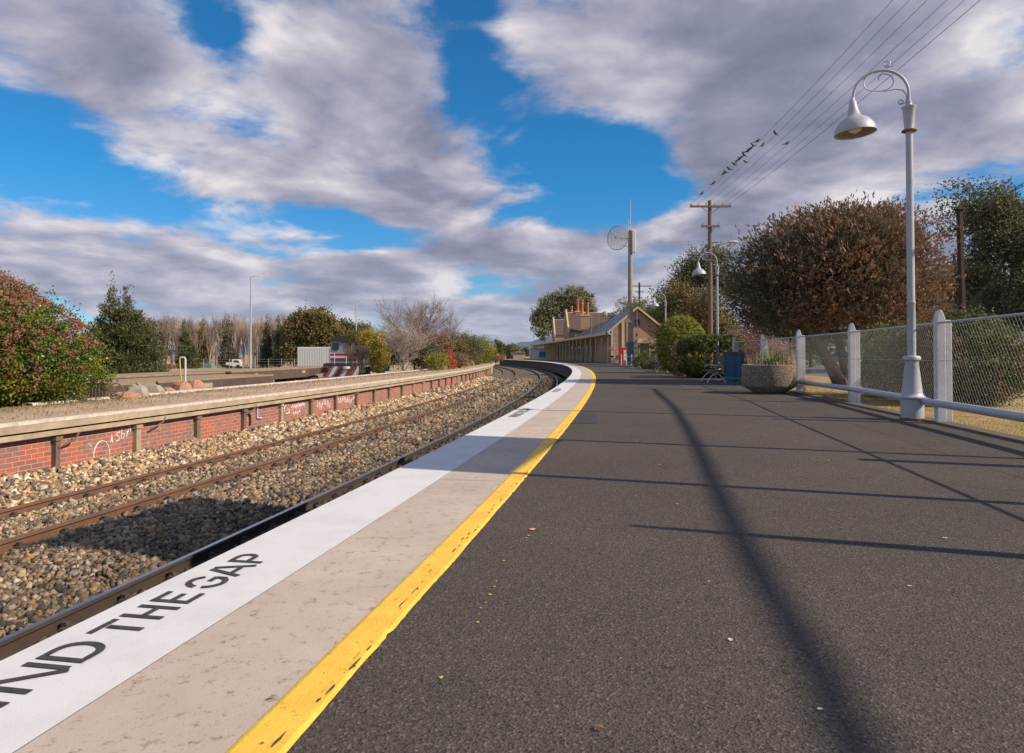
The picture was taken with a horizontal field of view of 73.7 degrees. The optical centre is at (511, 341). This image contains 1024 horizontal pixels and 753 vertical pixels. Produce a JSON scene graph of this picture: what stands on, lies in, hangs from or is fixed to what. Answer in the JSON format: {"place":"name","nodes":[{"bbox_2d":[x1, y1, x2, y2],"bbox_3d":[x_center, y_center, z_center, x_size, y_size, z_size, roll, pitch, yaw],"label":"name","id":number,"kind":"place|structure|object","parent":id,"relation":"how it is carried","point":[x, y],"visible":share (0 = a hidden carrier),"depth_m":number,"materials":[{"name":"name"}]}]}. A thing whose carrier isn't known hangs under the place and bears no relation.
{"place":"outdoors","nodes":[
{"label":"outdoors","id":0,"kind":"place"},
{"bbox_2d":[0,362,494,435],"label":"opposite platform","id":1,"kind":"structure","parent":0,"point":[21,424],"depth_m":15.98,"materials":[{"name":"beige concrete"}]},
{"bbox_2d":[0,270,127,406],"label":"flowering hedge","id":2,"kind":"object","parent":1,"relation":"on","point":[31,345],"visible":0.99,"depth_m":15.10,"materials":[{"name":"green plant"}]},
{"bbox_2d":[87,383,123,398],"bbox_3d":[-10.024,1.229,16.857,0.906,0.412,0.060,0,-1,0],"label":"old trolley wheel","id":3,"kind":"object","parent":1,"relation":"on","point":[104,392],"visible":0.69,"depth_m":16.84,"materials":[{"name":"brown metal"}]},
{"bbox_2d":[110,391,144,398],"bbox_3d":[-9.748,1.343,17.144,0.850,0.201,0.607,0,-1,0],"label":"rock","id":4,"kind":"object","parent":1,"relation":"on","point":[127,394],"visible":0.73,"depth_m":17.00,"materials":[{"name":"stone"}]},
{"bbox_2d":[127,383,148,396],"bbox_3d":[-9.753,1.272,17.801,0.612,0.386,0.460,0,-1,0],"label":"rock","id":5,"kind":"object","parent":1,"relation":"on","point":[141,389],"visible":0.74,"depth_m":17.70,"materials":[{"name":"grey stone"}]},
{"bbox_2d":[142,383,165,393],"bbox_3d":[-9.938,1.316,18.820,0.682,0.331,0.573,-1,-1,30],"label":"rock","id":6,"kind":"object","parent":1,"relation":"on","point":[153,388],"visible":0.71,"depth_m":18.70,"materials":[{"name":"grey stone"}]},
{"bbox_2d":[171,381,192,390],"bbox_3d":[-9.882,1.346,20.433,0.663,0.331,0.587,0,-1,-22],"label":"rock","id":7,"kind":"object","parent":1,"relation":"on","point":[181,385],"visible":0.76,"depth_m":20.34,"materials":[{"name":"stone"}]},
{"bbox_2d":[179,357,185,380],"bbox_3d":[-10.285,0.990,21.415,0.288,1.030,0.187,0,-1,21],"label":"pipe hoop","id":8,"kind":"object","parent":1,"relation":"on","point":[180,358],"visible":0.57,"depth_m":21.38,"materials":[{"name":"white paint"}]},
{"bbox_2d":[189,380,205,388],"bbox_3d":[-10.175,1.379,21.857,0.631,0.320,0.536,0,-1,0],"label":"rock","id":9,"kind":"object","parent":1,"relation":"on","point":[197,384],"visible":0.73,"depth_m":21.76,"materials":[{"name":"stone"}]},
{"bbox_2d":[0,368,461,419],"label":"weeds","id":10,"kind":"object","parent":1,"relation":"on","point":[161,394],"visible":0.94,"depth_m":17.69,"materials":[{"name":"plant"}]},
{"bbox_2d":[0,366,492,476],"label":"brick wall","id":11,"kind":"structure","parent":1,"relation":"attached to","point":[35,451],"depth_m":14.83,"materials":[{"name":"red brick"}]},
{"bbox_2d":[343,344,367,370],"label":"twiggy bush","id":12,"kind":"object","parent":1,"relation":"on","point":[349,353],"visible":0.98,"depth_m":43.85,"materials":[{"name":"brown plant"}]},
{"bbox_2d":[349,344,373,370],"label":"twiggy bush","id":13,"kind":"object","parent":1,"relation":"on","point":[364,357],"visible":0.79,"depth_m":44.34,"materials":[{"name":"brown plant"}]},
{"bbox_2d":[355,327,391,372],"bbox_3d":[-9.331,0.555,46.023,2.716,3.091,2.335,0,-1,0],"label":"yellow bush","id":14,"kind":"object","parent":1,"relation":"on","point":[379,354],"visible":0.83,"depth_m":45.64,"materials":[{"name":"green plant"}]},
{"bbox_2d":[366,331,410,370],"bbox_3d":[-9.106,0.637,49.845,3.436,3.086,3.565,0,-1,0],"label":"platform shrub","id":15,"kind":"object","parent":1,"relation":"on","point":[393,358],"visible":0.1,"depth_m":49.63,"materials":[{"name":"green plant"}]},
{"bbox_2d":[370,311,436,370],"bbox_3d":[-6.934,-0.029,43.338,4.513,4.136,4.670,0,-1,0],"label":"leafless tree","id":16,"kind":"object","parent":1,"relation":"on","point":[399,339],"visible":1,"depth_m":42.71,"materials":[{"name":"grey plant"}]},
{"bbox_2d":[404,338,449,369],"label":"platform shrub","id":17,"kind":"object","parent":1,"relation":"on","point":[418,361],"visible":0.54,"depth_m":49.51,"materials":[{"name":"green plant"}]},
{"bbox_2d":[410,330,456,364],"bbox_3d":[-6.729,0.526,56.933,4.602,3.585,4.417,0,-1,0],"label":"platform shrub","id":18,"kind":"object","parent":1,"relation":"on","point":[442,340],"visible":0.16,"depth_m":56.69,"materials":[{"name":"brown plant"}]},
{"bbox_2d":[422,349,451,369],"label":"platform shrub","id":19,"kind":"object","parent":1,"relation":"on","point":[436,360],"visible":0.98,"depth_m":46.74,"materials":[{"name":"green plant"}]},
{"bbox_2d":[443,348,457,368],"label":"red shrub","id":20,"kind":"object","parent":1,"relation":"on","point":[452,366],"visible":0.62,"depth_m":50.88,"materials":[{"name":"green plant"}]},
{"bbox_2d":[436,337,469,364],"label":"platform shrub","id":21,"kind":"object","parent":1,"relation":"on","point":[461,345],"visible":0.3,"depth_m":59.62,"materials":[{"name":"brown plant"}]},
{"bbox_2d":[450,348,474,367],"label":"platform shrub","id":22,"kind":"object","parent":1,"relation":"on","point":[462,361],"visible":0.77,"depth_m":54.76,"materials":[{"name":"brown plant"}]},
{"bbox_2d":[447,330,489,365],"bbox_3d":[-4.491,0.530,64.072,4.816,3.850,5.056,-1,-1,42],"label":"platform shrub","id":23,"kind":"object","parent":1,"relation":"on","point":[474,345],"visible":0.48,"depth_m":63.37,"materials":[{"name":"green plant"}]},
{"bbox_2d":[464,333,496,364],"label":"platform shrub","id":24,"kind":"object","parent":1,"relation":"on","point":[491,349],"visible":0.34,"depth_m":71.70,"materials":[{"name":"green plant"}]},
{"bbox_2d":[58,337,721,354],"bbox_3d":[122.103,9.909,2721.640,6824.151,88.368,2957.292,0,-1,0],"label":"hills","id":25,"kind":"structure","parent":0,"point":[527,344],"depth_m":2910.32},
{"bbox_2d":[44,355,748,380],"bbox_3d":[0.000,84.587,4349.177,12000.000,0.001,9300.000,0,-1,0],"label":"ground","id":26,"kind":"structure","parent":0,"point":[245,366],"depth_m":120.66,"materials":[{"name":"brown soil"}]},
{"bbox_2d":[71,270,171,374],"bbox_3d":[-33.223,-1.035,58.179,9.060,10.110,6.287,0,-1,0],"label":"cypress","id":27,"kind":"object","parent":26,"relation":"on","point":[132,347],"visible":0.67,"depth_m":57.38,"materials":[{"name":"green plant"}]},
{"bbox_2d":[135,314,178,366],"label":"half bare tree","id":28,"kind":"object","parent":26,"relation":"on","point":[160,337],"visible":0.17,"depth_m":74.05,"materials":[{"name":"brown plant"}]},
{"bbox_2d":[157,311,176,363],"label":"bare poplar","id":29,"kind":"object","parent":26,"relation":"on","point":[167,325],"visible":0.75,"depth_m":130.05,"materials":[{"name":"brown plant"}]},
{"bbox_2d":[172,319,192,366],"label":"conifer","id":30,"kind":"object","parent":26,"relation":"on","point":[183,337],"visible":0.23,"depth_m":117.77,"materials":[{"name":"green plant"}]},
{"bbox_2d":[174,337,204,368],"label":"conifer","id":31,"kind":"object","parent":26,"relation":"on","point":[190,354],"visible":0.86,"depth_m":111.18,"materials":[{"name":"green plant"}]},
{"bbox_2d":[192,315,214,362],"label":"conifer","id":32,"kind":"object","parent":26,"relation":"on","point":[203,351],"visible":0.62,"depth_m":119.62,"materials":[{"name":"green plant"}]},
{"bbox_2d":[204,330,214,362],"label":"bare poplar","id":33,"kind":"object","parent":26,"relation":"on","point":[210,341],"visible":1,"depth_m":119.15,"materials":[{"name":"brown plant"}]},
{"bbox_2d":[206,323,218,364],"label":"bare poplar","id":34,"kind":"object","parent":26,"relation":"on","point":[215,334],"visible":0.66,"depth_m":130.92,"materials":[{"name":"brown plant"}]},
{"bbox_2d":[212,311,227,362],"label":"bare poplar","id":35,"kind":"object","parent":26,"relation":"on","point":[224,325],"visible":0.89,"depth_m":131.95,"materials":[{"name":"brown plant"}]},
{"bbox_2d":[214,313,240,366],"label":"conifer","id":36,"kind":"object","parent":26,"relation":"on","point":[227,334],"visible":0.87,"depth_m":121.44,"materials":[{"name":"green plant"}]},
{"bbox_2d":[225,359,243,368],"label":"parked truck","id":37,"kind":"object","parent":26,"relation":"on","point":[237,363],"visible":0.96,"depth_m":111.25,"materials":[{"name":"white paint"}]},
{"bbox_2d":[232,316,244,357],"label":"bare poplar","id":38,"kind":"object","parent":26,"relation":"on","point":[236,330],"visible":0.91,"depth_m":133.38,"materials":[{"name":"brown plant"}]},
{"bbox_2d":[232,322,246,364],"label":"bare poplar","id":39,"kind":"object","parent":26,"relation":"on","point":[242,347],"visible":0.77,"depth_m":132.72,"materials":[{"name":"brown plant"}]},
{"bbox_2d":[242,320,256,365],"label":"bare poplar","id":40,"kind":"object","parent":26,"relation":"on","point":[247,339],"visible":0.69,"depth_m":131.52,"materials":[{"name":"brown plant"}]},
{"bbox_2d":[249,275,262,367],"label":"yard light","id":41,"kind":"object","parent":26,"relation":"on","point":[250,355],"visible":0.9,"depth_m":77.99,"materials":[{"name":"silver metal"}]},
{"bbox_2d":[248,322,264,366],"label":"bare poplar","id":42,"kind":"object","parent":26,"relation":"on","point":[253,332],"visible":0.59,"depth_m":130.31,"materials":[{"name":"brown plant"}]},
{"bbox_2d":[252,318,262,365],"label":"bare poplar","id":43,"kind":"object","parent":26,"relation":"on","point":[258,327],"visible":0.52,"depth_m":134.47,"materials":[{"name":"brown plant"}]},
{"bbox_2d":[257,314,275,366],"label":"conifer","id":44,"kind":"object","parent":26,"relation":"on","point":[265,354],"visible":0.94,"depth_m":121.57,"materials":[{"name":"green plant"}]},
{"bbox_2d":[270,315,286,366],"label":"conifer","id":45,"kind":"object","parent":26,"relation":"on","point":[276,359],"visible":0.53,"depth_m":120.70,"materials":[{"name":"green plant"}]},
{"bbox_2d":[0,366,566,654],"bbox_3d":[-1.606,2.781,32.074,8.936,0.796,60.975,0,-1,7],"label":"ballast gravel","id":46,"kind":"structure","parent":26,"relation":"on","point":[77,565],"depth_m":11.14,"materials":[{"name":"beige gravel"}]},
{"bbox_2d":[0,366,515,553],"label":"railway track","id":47,"kind":"structure","parent":46,"relation":"on","point":[20,542],"depth_m":11.65,"materials":[{"name":"metal"}]},
{"bbox_2d":[322,336,393,376],"bbox_3d":[-13.964,1.493,64.350,3.280,3.780,14.742,0,-1,3],"label":"locomotive","id":48,"kind":"object","parent":47,"relation":"on","point":[339,365],"visible":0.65,"depth_m":59.31,"materials":[{"name":"blue metal"}]},
{"bbox_2d":[0,364,557,660],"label":"railway track","id":49,"kind":"structure","parent":46,"relation":"on","point":[11,644],"depth_m":7.25,"materials":[{"name":"metal"}]},
{"bbox_2d":[270,310,303,366],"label":"pine tree","id":50,"kind":"object","parent":26,"relation":"on","point":[282,337],"visible":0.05,"depth_m":117.37,"materials":[{"name":"green plant"}]},
{"bbox_2d":[272,300,347,365],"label":"pine tree","id":51,"kind":"object","parent":26,"relation":"on","point":[320,327],"visible":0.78,"depth_m":110.77,"materials":[{"name":"green plant"}]},
{"bbox_2d":[336,316,368,334],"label":"pine tree","id":52,"kind":"object","parent":26,"relation":"on","point":[349,326],"visible":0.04,"depth_m":149.21,"materials":[{"name":"green plant"}]},
{"bbox_2d":[343,328,373,370],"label":"yellow bush","id":53,"kind":"object","parent":26,"relation":"on","point":[351,337],"visible":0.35,"depth_m":48.79,"materials":[{"name":"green plant"}]},
{"bbox_2d":[345,317,376,330],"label":"pine tree","id":54,"kind":"object","parent":26,"relation":"on","point":[366,325],"visible":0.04,"depth_m":159.80,"materials":[{"name":"green plant"}]},
{"bbox_2d":[375,292,453,369],"bbox_3d":[-7.403,-0.853,52.169,6.242,6.128,6.199,0,-1,0],"label":"leafless tree","id":55,"kind":"object","parent":26,"relation":"on","point":[422,310],"visible":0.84,"depth_m":51.67,"materials":[{"name":"grey plant"}]},
{"bbox_2d":[413,305,470,341],"bbox_3d":[-6.546,-0.571,62.035,5.844,5.936,7.470,0,-1,0],"label":"leafless tree","id":56,"kind":"object","parent":26,"relation":"on","point":[448,328],"visible":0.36,"depth_m":62.54,"materials":[{"name":"brown plant"}]},
{"bbox_2d":[491,337,507,357],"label":"distant tree","id":57,"kind":"object","parent":26,"relation":"on","point":[500,344],"visible":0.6,"depth_m":281.52,"materials":[{"name":"green plant"}]},
{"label":"siding track","id":58,"kind":"object","parent":26,"relation":"on","visible":0},
{"bbox_2d":[0,374,273,407],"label":"flat wagon","id":59,"kind":"object","parent":58,"relation":"on","point":[216,380],"visible":0.06,"depth_m":24.71,"materials":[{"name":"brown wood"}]},
{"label":"siding track","id":60,"kind":"object","parent":26,"relation":"on","visible":0},
{"bbox_2d":[40,371,224,381],"bbox_3d":[-16.297,2.056,28.026,2.545,1.340,12.300,0,-1,8],"label":"flat wagon","id":61,"kind":"object","parent":60,"relation":"on","point":[147,375],"visible":0.01,"depth_m":29.66,"materials":[{"name":"brown metal"}]},
{"bbox_2d":[201,367,327,381],"bbox_3d":[-14.754,2.306,41.201,2.545,1.340,13.200,0,-1,6],"label":"flat wagon","id":62,"kind":"object","parent":60,"relation":"on","point":[282,374],"visible":0.29,"depth_m":41.38,"materials":[{"name":"brown metal"}]},
{"bbox_2d":[297,347,330,366],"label":"white container","id":63,"kind":"object","parent":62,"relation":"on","point":[312,357],"visible":0.7,"depth_m":90.74,"materials":[{"name":"white metal"}]},
{"bbox_2d":[0,359,1023,752],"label":"platform","id":64,"kind":"structure","parent":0,"point":[542,585],"depth_m":2.98,"materials":[{"name":"asphalt"}]},
{"bbox_2d":[530,300,659,362],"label":"station building","id":65,"kind":"structure","parent":64,"relation":"on","point":[577,335],"depth_m":111.30,"materials":[{"name":"brick"}]},
{"bbox_2d":[619,348,626,363],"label":"red cabinet","id":66,"kind":"object","parent":64,"relation":"on","point":[623,351],"visible":0.64,"depth_m":79.58,"materials":[{"name":"red metal"}]},
{"bbox_2d":[631,351,656,368],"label":"garden bush","id":67,"kind":"object","parent":64,"relation":"on","point":[645,355],"visible":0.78,"depth_m":51.78,"materials":[{"name":"green plant"}]},
{"bbox_2d":[645,356,662,369],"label":"garden bush","id":68,"kind":"object","parent":64,"relation":"on","point":[652,363],"visible":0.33,"depth_m":47.79,"materials":[{"name":"green plant"}]},
{"bbox_2d":[655,314,705,372],"bbox_3d":[9.892,0.198,40.016,3.022,3.605,3.148,0,-1,0],"label":"ball topiary","id":69,"kind":"object","parent":64,"relation":"on","point":[665,341],"visible":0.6,"depth_m":39.42,"materials":[{"name":"green plant"}]},
{"bbox_2d":[668,340,692,375],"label":"brown shrub","id":70,"kind":"object","parent":64,"relation":"on","point":[673,356],"visible":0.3,"depth_m":34.72,"materials":[{"name":"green plant"}]},
{"bbox_2d":[692,249,721,377],"bbox_3d":[9.271,-1.326,32.481,1.374,6.120,0.670,0,-1,6],"label":"platform lamp","id":71,"kind":"object","parent":64,"relation":"on","point":[698,271],"visible":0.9,"depth_m":32.39,"materials":[{"name":"silver metal"}]},
{"bbox_2d":[700,357,724,381],"bbox_3d":[8.125,1.129,27.587,0.782,1.020,1.900,0,-1,7],"label":"bench","id":72,"kind":"object","parent":64,"relation":"on","point":[721,364],"visible":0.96,"depth_m":27.33,"materials":[{"name":"white metal"}]},
{"bbox_2d":[723,352,744,384],"bbox_3d":[8.020,0.972,24.686,0.750,1.190,0.750,0,-1,0],"label":"litter bin","id":73,"kind":"object","parent":64,"relation":"on","point":[733,362],"visible":0.92,"depth_m":24.40,"materials":[{"name":"blue plastic"}]},
{"bbox_2d":[742,364,796,393],"bbox_3d":[7.250,1.057,19.283,1.450,0.815,1.450,0,-1,0],"label":"planter","id":74,"kind":"object","parent":64,"relation":"on","point":[768,379],"visible":0.94,"depth_m":18.70,"materials":[{"name":"concrete"}]},
{"bbox_2d":[753,346,796,364],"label":"strappy plant","id":75,"kind":"object","parent":74,"relation":"on","point":[774,360],"visible":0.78,"depth_m":19.22,"materials":[{"name":"green plant"}]},
{"bbox_2d":[733,310,1023,421],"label":"chain link fence","id":76,"kind":"object","parent":64,"relation":"on","point":[943,404],"visible":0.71,"depth_m":10.92,"materials":[{"name":"silver metal"}]},
{"bbox_2d":[834,60,925,420],"bbox_3d":[6.232,-1.721,11.601,1.374,6.120,0.670,0,-1,14],"label":"platform lamp","id":77,"kind":"object","parent":64,"relation":"on","point":[855,123],"visible":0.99,"depth_m":11.45,"materials":[{"name":"silver metal"}]},
{"bbox_2d":[0,0,1023,351],"label":"sky","id":78,"kind":"structure","parent":0,"point":[482,156],"materials":[{"name":"blue"}]},
{"bbox_2d":[513,351,524,358],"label":"goods shed","id":79,"kind":"structure","parent":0,"point":[518,354],"depth_m":207.95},
{"bbox_2d":[525,356,1023,436],"bbox_3d":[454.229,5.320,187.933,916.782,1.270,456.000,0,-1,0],"label":"lawn","id":80,"kind":"structure","parent":0,"point":[969,419],"depth_m":14.58,"materials":[{"name":"yellow plant"}]},
{"bbox_2d":[529,349,551,358],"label":"white hut","id":81,"kind":"object","parent":80,"relation":"on","point":[538,353],"visible":0.76,"depth_m":163.22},
{"bbox_2d":[527,284,599,341],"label":"eucalyptus","id":82,"kind":"object","parent":80,"relation":"on","point":[541,317],"visible":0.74,"depth_m":213.30,"materials":[{"name":"green plant"}]},
{"bbox_2d":[607,199,635,364],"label":"antenna mast","id":83,"kind":"object","parent":80,"relation":"on","point":[631,240],"visible":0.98,"depth_m":75.36,"materials":[{"name":"metal"}]},
{"bbox_2d":[605,296,660,322],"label":"eucalyptus","id":84,"kind":"object","parent":80,"relation":"on","point":[640,303],"visible":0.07,"depth_m":124.53,"materials":[{"name":"green plant"}]},
{"bbox_2d":[632,338,656,361],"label":"garden bush","id":85,"kind":"object","parent":80,"relation":"on","point":[640,347],"visible":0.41,"depth_m":66.19,"materials":[{"name":"green plant"}]},
{"bbox_2d":[651,291,666,329],"bbox_3d":[11.671,-0.918,54.077,1.374,6.120,0.670,0,-1,6],"label":"platform lamp","id":86,"kind":"object","parent":80,"relation":"on","point":[654,304],"visible":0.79,"depth_m":54.00,"materials":[{"name":"silver metal"}]},
{"bbox_2d":[642,301,679,326],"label":"dark tree","id":87,"kind":"object","parent":80,"relation":"on","point":[650,310],"visible":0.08,"depth_m":91.27,"materials":[{"name":"green plant"}]},
{"bbox_2d":[647,235,742,315],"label":"tall green tree","id":88,"kind":"object","parent":80,"relation":"on","point":[686,270],"visible":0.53,"depth_m":71.35,"materials":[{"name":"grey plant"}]},
{"bbox_2d":[644,274,746,361],"bbox_3d":[17.314,-1.298,61.767,9.966,9.591,9.279,0,-1,0],"label":"autumn tree","id":89,"kind":"object","parent":80,"relation":"on","point":[683,302],"visible":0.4,"depth_m":60.61,"materials":[{"name":"green plant"}]},
{"bbox_2d":[675,333,745,377],"bbox_3d":[9.350,0.702,32.259,3.132,2.311,2.937,0,-1,0],"label":"clipped hedge","id":90,"kind":"object","parent":80,"relation":"on","point":[685,347],"visible":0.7,"depth_m":31.36,"materials":[{"name":"green plant"}]},
{"bbox_2d":[690,200,737,363],"bbox_3d":[14.164,-3.720,47.888,3.296,12.450,0.675,0,-1,10],"label":"power pole","id":91,"kind":"object","parent":80,"relation":"on","point":[709,206],"visible":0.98,"depth_m":47.96,"materials":[{"name":"brown wood"}]},
{"bbox_2d":[692,0,892,202],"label":"overhead wire","id":92,"kind":"object","parent":91,"relation":"attached to","point":[808,90],"visible":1,"depth_m":24.55,"materials":[{"name":"black metal"}]},
{"bbox_2d":[698,0,908,203],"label":"overhead wire","id":93,"kind":"object","parent":91,"relation":"attached to","point":[816,94],"visible":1,"depth_m":24.91,"materials":[{"name":"black metal"}]},
{"bbox_2d":[707,0,926,202],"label":"overhead wire","id":94,"kind":"object","parent":91,"relation":"attached to","point":[840,84],"visible":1,"depth_m":24.03,"materials":[{"name":"black metal"}]},
{"bbox_2d":[725,2,961,201],"bbox_3d":[12.675,-9.796,21.089,0.016,0.829,53.968,0,-1,5],"label":"overhead wire","id":95,"kind":"object","parent":91,"relation":"attached to","point":[861,90],"visible":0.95,"depth_m":24.80,"materials":[{"name":"black metal"}]},
{"bbox_2d":[732,0,979,201],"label":"overhead wire","id":96,"kind":"object","parent":91,"relation":"attached to","point":[874,89],"visible":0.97,"depth_m":24.85,"materials":[{"name":"black metal"}]},
{"bbox_2d":[730,309,778,360],"bbox_3d":[23.537,-0.966,66.127,9.040,6.927,8.316,0,-1,-15],"label":"roadside tree","id":97,"kind":"object","parent":80,"relation":"on","point":[742,327],"visible":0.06,"depth_m":64.84,"materials":[{"name":"brown plant"}]},
{"bbox_2d":[720,322,795,363],"bbox_3d":[12.998,0.362,35.837,5.045,3.160,3.380,0,-1,0],"label":"pink shrub","id":98,"kind":"object","parent":80,"relation":"on","point":[755,348],"visible":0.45,"depth_m":35.69,"materials":[{"name":"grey plant"}]},
{"bbox_2d":[759,308,847,366],"bbox_3d":[25.955,-0.713,60.552,9.263,6.956,8.688,0,-1,0],"label":"roadside tree","id":99,"kind":"object","parent":80,"relation":"on","point":[812,356],"visible":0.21,"depth_m":59.95,"materials":[{"name":"brown plant"}]},
{"bbox_2d":[720,187,966,384],"bbox_3d":[12.120,-1.790,25.683,8.488,7.430,7.606,0,-1,0],"label":"russet shrub tree","id":100,"kind":"object","parent":80,"relation":"on","point":[856,276],"visible":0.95,"depth_m":24.13,"materials":[{"name":"brown plant"}]},
{"bbox_2d":[840,315,924,396],"bbox_3d":[10.396,0.441,18.234,2.872,2.320,2.821,0,-1,0],"label":"dark hedge","id":101,"kind":"object","parent":80,"relation":"on","point":[865,370],"visible":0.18,"depth_m":17.99,"materials":[{"name":"green plant"}]},
{"bbox_2d":[869,297,1023,406],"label":"round hedge","id":102,"kind":"object","parent":80,"relation":"on","point":[962,346],"visible":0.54,"depth_m":14.76,"materials":[{"name":"green foliage"},{"name":"bark"}]},
{"bbox_2d":[930,208,965,361],"bbox_3d":[17.089,-2.012,29.182,6.108,7.733,0.429,0,-1,-18],"label":"dark post","id":103,"kind":"object","parent":80,"relation":"on","point":[960,265],"visible":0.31,"depth_m":29.97,"materials":[{"name":"brown wood"}]},
{"bbox_2d":[917,167,1023,330],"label":"eucalyptus","id":104,"kind":"object","parent":80,"relation":"on","point":[1000,215],"visible":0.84,"depth_m":39.78,"materials":[{"name":"green plant"}]},
{"bbox_2d":[918,251,1022,318],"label":"eucalyptus","id":105,"kind":"object","parent":80,"relation":"on","point":[968,283],"visible":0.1,"depth_m":43.41,"materials":[{"name":"green plant"}]},
{"bbox_2d":[789,363,1023,392],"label":"road","id":106,"kind":"structure","parent":0,"point":[816,368],"depth_m":47.42,"materials":[{"name":"grey asphalt"}]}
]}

